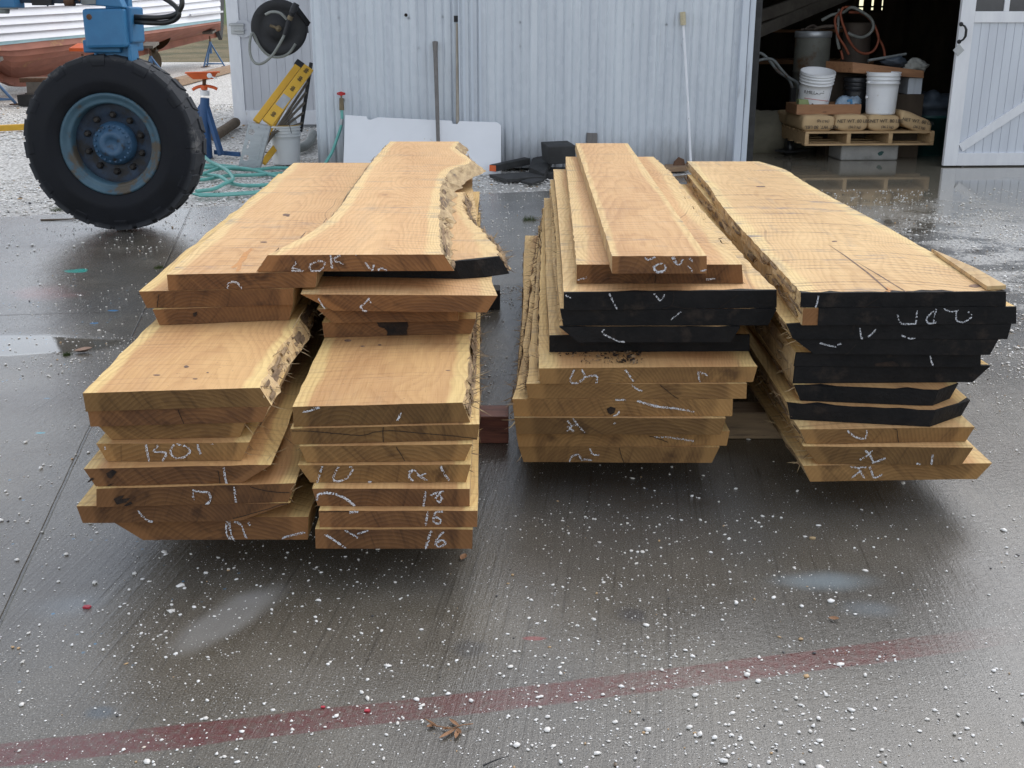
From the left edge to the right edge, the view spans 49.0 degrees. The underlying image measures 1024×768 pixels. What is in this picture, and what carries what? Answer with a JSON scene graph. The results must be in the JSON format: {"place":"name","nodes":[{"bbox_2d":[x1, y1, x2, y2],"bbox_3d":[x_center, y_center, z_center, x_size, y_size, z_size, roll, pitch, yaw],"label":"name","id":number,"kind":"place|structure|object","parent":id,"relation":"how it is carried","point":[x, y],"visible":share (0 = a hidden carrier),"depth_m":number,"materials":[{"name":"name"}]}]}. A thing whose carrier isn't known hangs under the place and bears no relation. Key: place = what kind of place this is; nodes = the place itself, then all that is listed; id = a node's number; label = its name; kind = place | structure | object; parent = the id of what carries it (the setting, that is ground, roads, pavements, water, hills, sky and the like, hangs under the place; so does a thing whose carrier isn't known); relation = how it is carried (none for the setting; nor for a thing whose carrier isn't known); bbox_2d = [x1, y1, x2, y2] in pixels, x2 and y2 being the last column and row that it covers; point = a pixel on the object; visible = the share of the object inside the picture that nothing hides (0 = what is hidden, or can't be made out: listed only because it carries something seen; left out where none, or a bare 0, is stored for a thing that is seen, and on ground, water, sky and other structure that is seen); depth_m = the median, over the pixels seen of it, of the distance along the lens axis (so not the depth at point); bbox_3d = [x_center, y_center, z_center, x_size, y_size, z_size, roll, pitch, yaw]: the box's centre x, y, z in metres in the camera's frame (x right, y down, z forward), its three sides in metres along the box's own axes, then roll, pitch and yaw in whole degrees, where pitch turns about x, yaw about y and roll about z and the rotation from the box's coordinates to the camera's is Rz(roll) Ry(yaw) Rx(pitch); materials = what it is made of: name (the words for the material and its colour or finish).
{"place":"outdoors","nodes":[
{"label":"outdoors","id":0,"kind":"place"},
{"bbox_2d":[139,0,229,61],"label":"grass field","id":1,"kind":"structure","parent":0,"point":[194,52],"depth_m":44.17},
{"bbox_2d":[0,62,690,216],"bbox_3d":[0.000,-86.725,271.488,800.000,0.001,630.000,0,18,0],"label":"gravel yard","id":2,"kind":"structure","parent":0,"point":[15,167],"depth_m":11.85,"materials":[{"name":"gravel"}]},
{"bbox_2d":[175,65,230,85],"bbox_3d":[-7.519,-7.748,28.056,0.220,0.160,8.456,-1,18,-4],"label":"long timber","id":3,"kind":"object","parent":2,"relation":"on","point":[187,79],"visible":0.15,"depth_m":25.93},
{"bbox_2d":[202,29,224,66],"bbox_3d":[-8.987,-10.097,33.793,0.770,1.084,0.823,0,18,0],"label":"jack stand","id":4,"kind":"object","parent":2,"relation":"on","point":[210,45],"visible":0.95,"depth_m":33.76,"materials":[{"name":"blue paint"}]},
{"bbox_2d":[0,0,223,86],"bbox_3d":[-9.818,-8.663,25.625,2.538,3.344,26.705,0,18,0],"label":"boat","id":5,"kind":"object","parent":4,"relation":"on","point":[38,40],"visible":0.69,"depth_m":21.98,"materials":[{"name":"white paint"}]},
{"bbox_2d":[191,190,259,196],"bbox_3d":[-2.176,-1.582,9.290,0.907,0.015,0.222,-7,19,-20],"label":"thin hose","id":6,"kind":"object","parent":2,"relation":"on","point":[240,193],"visible":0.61,"depth_m":9.19,"materials":[{"name":"teal rubber"}]},
{"bbox_2d":[211,118,240,140],"bbox_3d":[-3.605,-3.208,14.148,0.130,0.130,1.911,-2,18,-5],"label":"log","id":7,"kind":"object","parent":2,"relation":"on","point":[226,128],"visible":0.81,"depth_m":14.09,"materials":[{"name":"wood"}]},
{"bbox_2d":[195,155,288,192],"bbox_3d":[-2.490,-2.033,10.605,1.236,0.081,2.545,-4,18,-11],"label":"garden hose","id":8,"kind":"object","parent":2,"relation":"on","point":[213,166],"visible":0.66,"depth_m":10.31,"materials":[{"name":"teal rubber"}]},
{"bbox_2d":[0,103,551,216],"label":"crushed shell","id":9,"kind":"object","parent":2,"relation":"on","point":[207,185],"visible":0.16,"depth_m":10.10},
{"bbox_2d":[185,71,240,158],"bbox_3d":[-3.237,-2.818,11.745,0.446,0.889,0.749,-16,24,-40],"label":"jack stand","id":10,"kind":"object","parent":9,"relation":"on","point":[204,112],"visible":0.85,"depth_m":11.64,"materials":[{"name":"blue paint"}]},
{"bbox_2d":[343,115,500,174],"bbox_3d":[-0.843,-2.243,10.552,1.485,0.536,0.219,-1,18,-2],"label":"laminate sheet","id":11,"kind":"object","parent":9,"relation":"on","point":[366,140],"visible":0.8,"depth_m":10.56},
{"bbox_2d":[489,157,529,171],"bbox_3d":[-0.009,-2.067,10.587,0.103,0.090,0.479,17,24,41],"label":"scrap bar","id":12,"kind":"object","parent":9,"relation":"on","point":[510,164],"visible":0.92,"depth_m":10.54,"materials":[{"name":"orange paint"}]},
{"bbox_2d":[239,59,312,167],"bbox_3d":[-2.256,-2.634,10.943,0.326,1.007,0.905,14,23,37],"label":"stepladder","id":13,"kind":"object","parent":2,"relation":"on","point":[273,108],"visible":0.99,"depth_m":10.82,"materials":[{"name":"metal"}]},
{"bbox_2d":[269,120,300,164],"bbox_3d":[-2.255,-2.415,11.179,0.323,0.445,0.334,0,18,0],"label":"bucket","id":14,"kind":"object","parent":2,"relation":"on","point":[285,141],"visible":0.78,"depth_m":11.08,"materials":[{"name":"plastic"}]},
{"bbox_2d":[432,41,439,140],"bbox_3d":[-0.695,-2.583,10.508,0.052,1.188,0.370,-2,18,-7],"label":"wooden pole","id":15,"kind":"object","parent":2,"relation":"on","point":[435,54],"visible":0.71,"depth_m":10.48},
{"bbox_2d":[489,172,545,181],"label":"scrap board","id":16,"kind":"object","parent":2,"relation":"on","point":[513,177],"visible":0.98,"depth_m":10.12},
{"bbox_2d":[529,156,551,175],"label":"scrap board","id":17,"kind":"object","parent":16,"relation":"on","point":[539,165],"visible":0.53,"depth_m":10.43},
{"bbox_2d":[541,141,575,163],"bbox_3d":[0.426,-2.142,10.400,0.248,0.189,0.309,-4,19,-13],"label":"black block","id":18,"kind":"object","parent":17,"relation":"on","point":[556,152],"depth_m":10.29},
{"bbox_2d":[680,12,691,160],"bbox_3d":[1.647,-2.737,10.546,0.061,1.437,0.288,-10,21,-28],"label":"paint roller","id":19,"kind":"object","parent":2,"relation":"on","point":[683,19],"visible":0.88,"depth_m":10.52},
{"bbox_2d":[0,100,1023,767],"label":"concrete pad","id":20,"kind":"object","parent":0,"point":[922,540],"visible":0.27,"depth_m":2.82,"materials":[{"name":"concrete"}]},
{"bbox_2d":[0,0,206,229],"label":"boat hoist","id":21,"kind":"object","parent":20,"relation":"on","point":[114,132],"visible":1,"depth_m":7.46,"materials":[{"name":"black rubber"}]},
{"bbox_2d":[479,405,508,442],"bbox_3d":[-0.631,0.138,3.881,1.238,0.097,0.120,0,18,0],"label":"support timber","id":22,"kind":"object","parent":20,"relation":"on","point":[494,424],"visible":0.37,"depth_m":3.83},
{"bbox_2d":[116,472,317,539],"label":"sawn board","id":23,"kind":"object","parent":22,"relation":"on","point":[293,519],"visible":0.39,"depth_m":2.90,"materials":[{"name":"brown wood"}]},
{"bbox_2d":[77,469,300,522],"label":"sawn board","id":24,"kind":"object","parent":23,"relation":"on","point":[89,511],"visible":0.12,"depth_m":2.85,"materials":[{"name":"brown wood"}]},
{"bbox_2d":[96,411,302,506],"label":"sawn board","id":25,"kind":"object","parent":24,"relation":"on","point":[276,481],"visible":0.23,"depth_m":2.84,"materials":[{"name":"brown wood"}]},
{"bbox_2d":[84,311,324,485],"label":"sawn board","id":26,"kind":"object","parent":25,"relation":"on","point":[101,470],"visible":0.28,"depth_m":2.84,"materials":[{"name":"brown wood"}]},
{"bbox_2d":[96,316,316,460],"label":"sawn board","id":27,"kind":"object","parent":26,"relation":"on","point":[199,449],"visible":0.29,"depth_m":2.84,"materials":[{"name":"brown wood"}]},
{"bbox_2d":[100,423,256,439],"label":"sawn board","id":28,"kind":"object","parent":27,"relation":"on","point":[178,431],"visible":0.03,"depth_m":2.86,"materials":[{"name":"brown wood"}]},
{"bbox_2d":[88,313,318,426],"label":"sawn board","id":29,"kind":"object","parent":28,"relation":"on","point":[184,416],"visible":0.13,"depth_m":2.84,"materials":[{"name":"brown wood"}]},
{"bbox_2d":[83,296,322,411],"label":"sawn board","id":30,"kind":"object","parent":29,"relation":"on","point":[155,365],"visible":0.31,"depth_m":3.02,"materials":[{"name":"brown wood"}]},
{"bbox_2d":[153,288,302,324],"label":"sawn board","id":31,"kind":"object","parent":30,"relation":"on","point":[186,315],"visible":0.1,"depth_m":3.43,"materials":[{"name":"brown wood"}]},
{"bbox_2d":[139,174,301,308],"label":"sawn board","id":32,"kind":"object","parent":31,"relation":"on","point":[155,292],"visible":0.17,"depth_m":3.42,"materials":[{"name":"brown wood"}]},
{"bbox_2d":[167,163,369,289],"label":"sawn board","id":33,"kind":"object","parent":32,"relation":"on","point":[293,202],"visible":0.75,"depth_m":4.09,"materials":[{"name":"beige wood"}]},
{"bbox_2d":[315,518,472,548],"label":"sawn board","id":34,"kind":"object","parent":22,"relation":"on","point":[393,537],"visible":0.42,"depth_m":2.85,"materials":[{"name":"brown wood"}]},
{"bbox_2d":[315,312,480,526],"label":"sawn board","id":35,"kind":"object","parent":34,"relation":"on","point":[398,516],"visible":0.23,"depth_m":2.84,"materials":[{"name":"brown wood"}]},
{"bbox_2d":[312,440,472,505],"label":"sawn board","id":36,"kind":"object","parent":35,"relation":"on","point":[392,494],"visible":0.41,"depth_m":2.85,"materials":[{"name":"brown wood"}]},
{"bbox_2d":[298,229,482,482],"bbox_3d":[-0.357,-0.306,4.526,0.567,0.088,3.486,-1,18,-2],"label":"sawn board","id":37,"kind":"object","parent":36,"relation":"on","point":[421,471],"visible":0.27,"depth_m":2.88,"materials":[{"name":"brown wood"}]},
{"bbox_2d":[295,357,480,461],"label":"sawn board","id":38,"kind":"object","parent":37,"relation":"on","point":[451,450],"visible":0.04,"depth_m":2.88,"materials":[{"name":"brown wood"}]},
{"bbox_2d":[290,212,484,444],"bbox_3d":[-0.370,-0.408,4.537,0.565,0.085,3.502,-1,18,-2],"label":"sawn board","id":39,"kind":"object","parent":38,"relation":"on","point":[385,433],"visible":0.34,"depth_m":2.88,"materials":[{"name":"brown wood"}]},
{"bbox_2d":[292,210,492,426],"bbox_3d":[-0.352,-0.443,4.490,0.534,0.140,3.462,-1,18,-2],"label":"sawn board","id":40,"kind":"object","parent":39,"relation":"on","point":[383,380],"visible":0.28,"depth_m":3.06,"materials":[{"name":"brown wood"}]},
{"bbox_2d":[321,192,481,336],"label":"sawn board","id":41,"kind":"object","parent":40,"relation":"on","point":[464,323],"visible":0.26,"depth_m":3.49,"materials":[{"name":"brown wood"}]},
{"bbox_2d":[317,304,458,322],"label":"sawn board","id":42,"kind":"object","parent":41,"relation":"on","point":[332,316],"visible":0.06,"depth_m":3.45,"materials":[{"name":"brown wood"}]},
{"bbox_2d":[301,177,497,312],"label":"sawn board","id":43,"kind":"object","parent":42,"relation":"on","point":[339,293],"visible":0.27,"depth_m":3.40,"materials":[{"name":"beige wood"}]},
{"bbox_2d":[322,192,515,278],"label":"sawn board","id":44,"kind":"object","parent":43,"relation":"on","point":[478,253],"visible":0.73,"depth_m":3.65,"materials":[{"name":"beige wood"}]},
{"bbox_2d":[256,141,485,271],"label":"sawn board","id":45,"kind":"object","parent":44,"relation":"on","point":[395,211],"visible":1,"depth_m":4.00,"materials":[{"name":"beige wood"}]},
{"bbox_2d":[310,0,960,167],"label":"shed","id":46,"kind":"object","parent":20,"relation":"on","point":[533,74],"visible":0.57,"depth_m":10.60,"materials":[{"name":"white metal"}]},
{"bbox_2d":[248,0,310,64],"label":"hose reel","id":47,"kind":"object","parent":46,"relation":"attached to","point":[279,28],"visible":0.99,"depth_m":10.92,"materials":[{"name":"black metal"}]},
{"bbox_2d":[456,23,458,123],"bbox_3d":[-0.512,-2.903,10.534,0.030,0.906,0.117,2,18,6],"label":"wooden stake","id":48,"kind":"object","parent":46,"relation":"attached to","point":[457,89],"visible":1,"depth_m":10.54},
{"bbox_2d":[761,0,847,36],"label":"lumber rack","id":49,"kind":"object","parent":46,"relation":"attached to","point":[793,11],"visible":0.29,"depth_m":13.18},
{"bbox_2d":[821,6,885,58],"bbox_3d":[3.755,-3.840,12.290,0.752,0.562,0.141,0,18,0],"label":"coiled hose","id":50,"kind":"object","parent":46,"relation":"hanging from","point":[838,14],"visible":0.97,"depth_m":12.26,"materials":[{"name":"orange rubber"}]},
{"bbox_2d":[855,0,886,12],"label":"window","id":51,"kind":"structure","parent":46,"relation":"attached to","point":[872,6],"depth_m":19.70,"materials":[{"name":"beige"}]},
{"bbox_2d":[855,0,886,12],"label":"window frame","id":52,"kind":"structure","parent":51,"relation":"in","point":[877,6],"depth_m":19.70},
{"bbox_2d":[942,0,1023,165],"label":"barn door","id":53,"kind":"structure","parent":46,"relation":"attached to","point":[985,121],"depth_m":10.81,"materials":[{"name":"white paint"}]},
{"bbox_2d":[958,23,1023,152],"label":"door panel","id":54,"kind":"structure","parent":53,"relation":"in","point":[995,78],"depth_m":10.81,"materials":[{"name":"metal"}]},
{"bbox_2d":[725,402,781,438],"bbox_3d":[0.690,0.126,3.919,1.340,0.097,0.115,0,18,0],"label":"support timber","id":55,"kind":"object","parent":20,"relation":"on","point":[745,420],"depth_m":3.87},
{"bbox_2d":[519,446,718,462],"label":"sawn board","id":56,"kind":"object","parent":55,"relation":"on","point":[659,454],"visible":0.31,"depth_m":3.40,"materials":[{"name":"brown wood"}]},
{"bbox_2d":[516,290,729,446],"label":"sawn board","id":57,"kind":"object","parent":56,"relation":"on","point":[535,440],"visible":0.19,"depth_m":3.39,"materials":[{"name":"brown wood"}]},
{"bbox_2d":[504,236,725,434],"bbox_3d":[0.333,-0.333,4.743,0.670,0.082,2.987,0,18,1],"label":"sawn board","id":58,"kind":"object","parent":57,"relation":"on","point":[684,425],"visible":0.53,"depth_m":3.35,"materials":[{"name":"brown wood"}]},
{"bbox_2d":[496,226,732,416],"bbox_3d":[0.338,-0.362,4.739,0.712,0.136,2.978,0,18,1],"label":"sawn board","id":59,"kind":"object","parent":58,"relation":"on","point":[523,404],"visible":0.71,"depth_m":3.35,"materials":[{"name":"brown wood"}]},
{"bbox_2d":[513,216,746,398],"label":"sawn board","id":60,"kind":"object","parent":59,"relation":"on","point":[684,390],"visible":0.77,"depth_m":3.33,"materials":[{"name":"brown wood"}]},
{"bbox_2d":[531,208,756,383],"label":"sawn board","id":61,"kind":"object","parent":60,"relation":"on","point":[681,366],"visible":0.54,"depth_m":3.33,"materials":[{"name":"brown wood"}]},
{"bbox_2d":[544,198,749,351],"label":"sawn board","id":62,"kind":"object","parent":61,"relation":"on","point":[560,340],"visible":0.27,"depth_m":3.46,"materials":[{"name":"brown wood"}]},
{"bbox_2d":[549,189,739,342],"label":"sawn board","id":63,"kind":"object","parent":62,"relation":"on","point":[705,333],"visible":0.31,"depth_m":3.36,"materials":[{"name":"brown wood"}]},
{"bbox_2d":[550,180,776,325],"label":"sawn board","id":64,"kind":"object","parent":63,"relation":"on","point":[699,317],"visible":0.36,"depth_m":3.36,"materials":[{"name":"brown wood"}]},
{"bbox_2d":[553,169,776,309],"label":"sawn board","id":65,"kind":"object","parent":64,"relation":"on","point":[756,290],"visible":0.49,"depth_m":3.36,"materials":[{"name":"black wood"}]},
{"bbox_2d":[565,157,744,283],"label":"sawn board","id":66,"kind":"object","parent":65,"relation":"on","point":[592,265],"visible":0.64,"depth_m":3.76,"materials":[{"name":"beige wood"}]},
{"bbox_2d":[575,143,706,273],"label":"sawn board","id":67,"kind":"object","parent":66,"relation":"on","point":[643,228],"visible":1,"depth_m":3.90,"materials":[{"name":"beige wood"}]},
{"bbox_2d":[746,375,991,481],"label":"sawn board","id":68,"kind":"object","parent":55,"relation":"on","point":[976,463],"visible":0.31,"depth_m":3.27,"materials":[{"name":"brown wood"}]},
{"bbox_2d":[755,372,972,464],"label":"sawn board","id":69,"kind":"object","parent":68,"relation":"on","point":[930,453],"visible":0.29,"depth_m":3.25,"materials":[{"name":"brown wood"}]},
{"bbox_2d":[748,351,975,443],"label":"sawn board","id":70,"kind":"object","parent":69,"relation":"on","point":[959,428],"visible":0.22,"depth_m":3.27,"materials":[{"name":"brown wood"}]},
{"bbox_2d":[743,325,969,426],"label":"sawn board","id":71,"kind":"object","parent":70,"relation":"on","point":[952,407],"visible":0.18,"depth_m":3.31,"materials":[{"name":"brown wood"}]},
{"bbox_2d":[748,325,957,405],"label":"sawn board","id":72,"kind":"object","parent":71,"relation":"on","point":[926,393],"visible":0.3,"depth_m":3.31,"materials":[{"name":"brown wood"}]},
{"bbox_2d":[754,325,990,382],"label":"sawn board","id":73,"kind":"object","parent":72,"relation":"on","point":[822,374],"visible":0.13,"depth_m":3.34,"materials":[{"name":"brown wood"}]},
{"bbox_2d":[765,315,980,366],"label":"sawn board","id":74,"kind":"object","parent":73,"relation":"on","point":[796,355],"visible":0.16,"depth_m":3.31,"materials":[{"name":"brown wood"}]},
{"bbox_2d":[779,332,999,354],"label":"sawn board","id":75,"kind":"object","parent":74,"relation":"on","point":[913,346],"visible":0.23,"depth_m":3.28,"materials":[{"name":"brown wood"}]},
{"bbox_2d":[681,184,1014,338],"bbox_3d":[1.165,-0.598,4.639,0.714,0.079,2.929,1,18,2],"label":"sawn board","id":76,"kind":"object","parent":75,"relation":"on","point":[793,327],"visible":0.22,"depth_m":3.27,"materials":[{"name":"brown wood"}]},
{"bbox_2d":[683,174,1015,324],"bbox_3d":[1.174,-0.661,4.658,0.676,0.094,3.016,1,18,2],"label":"sawn board","id":77,"kind":"object","parent":76,"relation":"on","point":[1006,314],"visible":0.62,"depth_m":3.25,"materials":[{"name":"brown wood"}]},
{"bbox_2d":[686,161,1005,307],"bbox_3d":[1.166,-0.719,4.715,0.629,0.062,3.155,1,18,2],"label":"sawn board","id":78,"kind":"object","parent":77,"relation":"on","point":[807,245],"visible":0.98,"depth_m":3.86,"materials":[{"name":"brown wood"}]},
{"bbox_2d":[931,249,1005,289],"bbox_3d":[1.417,-0.362,3.502,0.059,0.012,0.560,1,18,4],"label":"board strip","id":79,"kind":"object","parent":78,"relation":"on","point":[982,279],"visible":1,"depth_m":3.40,"materials":[{"name":"brown wood"}]},
{"bbox_2d":[753,109,785,152],"bbox_3d":[2.721,-2.775,12.443,0.843,0.572,0.763,0,18,0],"label":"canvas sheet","id":80,"kind":"object","parent":20,"relation":"on","point":[768,138],"visible":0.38,"depth_m":12.12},
{"bbox_2d":[759,52,807,154],"bbox_3d":[2.846,-2.978,11.927,0.673,1.054,0.416,0,18,0],"label":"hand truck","id":81,"kind":"object","parent":20,"relation":"on","point":[788,149],"visible":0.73,"depth_m":11.84,"materials":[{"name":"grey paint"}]},
{"bbox_2d":[792,31,831,148],"bbox_3d":[3.317,-3.286,12.554,0.402,1.253,0.402,0,18,0],"label":"steel drum","id":82,"kind":"object","parent":20,"relation":"on","point":[811,48],"visible":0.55,"depth_m":12.28,"materials":[{"name":"metal"}]},
{"bbox_2d":[817,72,866,154],"bbox_3d":[3.537,-2.889,11.990,0.418,0.847,0.280,-1,18,-3],"label":"wooden crate","id":83,"kind":"object","parent":20,"relation":"on","point":[837,91],"visible":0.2,"depth_m":11.78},
{"bbox_2d":[840,23,871,63],"bbox_3d":[3.879,-3.414,12.808,0.320,1.340,0.320,0,18,0],"label":"steel drum","id":84,"kind":"object","parent":20,"relation":"on","point":[861,29],"visible":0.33,"depth_m":12.55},
{"bbox_2d":[829,145,897,159],"bbox_3d":[3.648,-2.428,11.682,0.598,0.159,0.402,-1,18,-3],"label":"concrete block","id":85,"kind":"object","parent":20,"relation":"on","point":[877,152],"depth_m":11.50,"materials":[{"name":"grey concrete"}]},
{"bbox_2d":[782,124,934,145],"bbox_3d":[3.584,-2.641,11.847,1.342,0.140,1.050,-1,18,-3],"label":"pallet","id":86,"kind":"object","parent":85,"relation":"on","point":[833,138],"visible":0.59,"depth_m":11.46,"materials":[{"name":"brown wood"}]},
{"bbox_2d":[785,112,837,130],"bbox_3d":[3.076,-2.714,11.582,0.365,0.176,0.636,-1,18,-3],"label":"cement bag","id":87,"kind":"object","parent":86,"relation":"on","point":[817,122],"visible":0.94,"depth_m":11.30,"materials":[{"name":"paper"}]},
{"bbox_2d":[785,102,860,114],"bbox_3d":[3.191,-2.833,11.541,0.660,0.099,0.390,-1,18,-3],"label":"wooden tray","id":88,"kind":"object","parent":87,"relation":"on","point":[831,108],"visible":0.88,"depth_m":11.36,"materials":[{"name":"brown wood"}]},
{"bbox_2d":[798,66,835,103],"bbox_3d":[3.090,-2.986,11.431,0.356,0.458,0.402,0,18,0],"label":"bucket","id":89,"kind":"object","parent":88,"relation":"in","point":[816,85],"visible":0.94,"depth_m":11.32,"materials":[{"name":"white plastic"}]},
{"bbox_2d":[829,114,870,130],"bbox_3d":[3.408,-2.719,11.599,0.359,0.173,0.636,-1,18,-3],"label":"cement bag","id":90,"kind":"object","parent":86,"relation":"on","point":[850,122],"visible":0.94,"depth_m":11.31,"materials":[{"name":"paper"}]},
{"bbox_2d":[843,77,866,113],"bbox_3d":[3.554,-2.981,11.624,0.271,0.368,0.271,0,18,0],"label":"bucket","id":91,"kind":"object","parent":90,"relation":"on","point":[854,86],"visible":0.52,"depth_m":11.51,"materials":[{"name":"black plastic"}]},
{"bbox_2d":[861,113,902,130],"bbox_3d":[3.747,-2.725,11.617,0.354,0.175,0.634,-1,18,-3],"label":"cement bag","id":92,"kind":"object","parent":86,"relation":"on","point":[884,122],"visible":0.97,"depth_m":11.33,"materials":[{"name":"paper"}]},
{"bbox_2d":[865,71,901,114],"bbox_3d":[3.743,-2.947,11.383,0.351,0.413,0.343,0,18,0],"label":"bucket","id":93,"kind":"object","parent":92,"relation":"on","point":[882,89],"visible":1,"depth_m":11.27,"materials":[{"name":"white plastic"}]},
{"bbox_2d":[895,109,933,133],"bbox_3d":[4.064,-2.732,11.632,0.345,0.245,0.647,-2,18,-5],"label":"cement bag","id":94,"kind":"object","parent":86,"relation":"on","point":[912,121],"visible":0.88,"depth_m":11.35,"materials":[{"name":"paper"}]},
{"bbox_2d":[892,93,923,156],"bbox_3d":[4.089,-2.719,11.798,0.296,0.641,0.290,-1,18,-3],"label":"wooden crate","id":95,"kind":"object","parent":20,"relation":"on","point":[912,103],"visible":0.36,"depth_m":11.62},
{"bbox_2d":[899,77,922,93],"bbox_3d":[4.134,-3.099,11.662,0.146,0.162,0.240,-1,18,-3],"label":"white box","id":96,"kind":"object","parent":95,"relation":"on","point":[908,85],"visible":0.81,"depth_m":11.56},
{"bbox_2d":[826,61,923,77],"bbox_3d":[3.728,-3.235,11.562,0.932,0.158,0.300,-1,18,-3],"label":"fir plank","id":97,"kind":"object","parent":96,"relation":"on","point":[851,67],"visible":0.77,"depth_m":11.43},
{"bbox_2d":[0,188,1023,767],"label":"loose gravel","id":98,"kind":"structure","parent":0,"point":[648,730],"depth_m":2.56,"materials":[{"name":"gravel"}]},
{"bbox_2d":[759,29,873,63],"bbox_3d":[3.836,-4.403,16.012,2.400,1.240,0.700,-1,18,-3],"label":"shelf","id":99,"kind":"object","parent":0,"point":[784,60],"visible":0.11,"depth_m":15.62,"materials":[{"name":"brown wood"}]},
{"bbox_2d":[918,115,946,155],"bbox_3d":[4.474,-2.693,12.076,0.670,0.419,0.670,0,18,0],"label":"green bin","id":100,"kind":"object","parent":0,"point":[938,127],"visible":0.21,"depth_m":11.82,"materials":[{"name":"plastic"}]},
{"bbox_2d":[921,89,949,115],"bbox_3d":[4.418,-2.955,11.984,0.745,0.379,0.697,6,19,19],"label":"blue tarp","id":101,"kind":"object","parent":100,"relation":"on","point":[935,102],"visible":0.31,"depth_m":11.75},
{"bbox_3d":[-2.106,-6.106,16.401,3.493,4.280,4.100,0,18,0],"label":"shed wing","id":102,"kind":"object","parent":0,"visible":0},
{"bbox_2d":[225,0,316,124],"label":"wing door","id":103,"kind":"structure","parent":102,"relation":"attached to","point":[254,86],"depth_m":14.98,"materials":[{"name":"white paint"}]},
{"bbox_2d":[238,0,315,109],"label":"door panel","id":104,"kind":"structure","parent":103,"relation":"in","point":[260,81],"depth_m":14.98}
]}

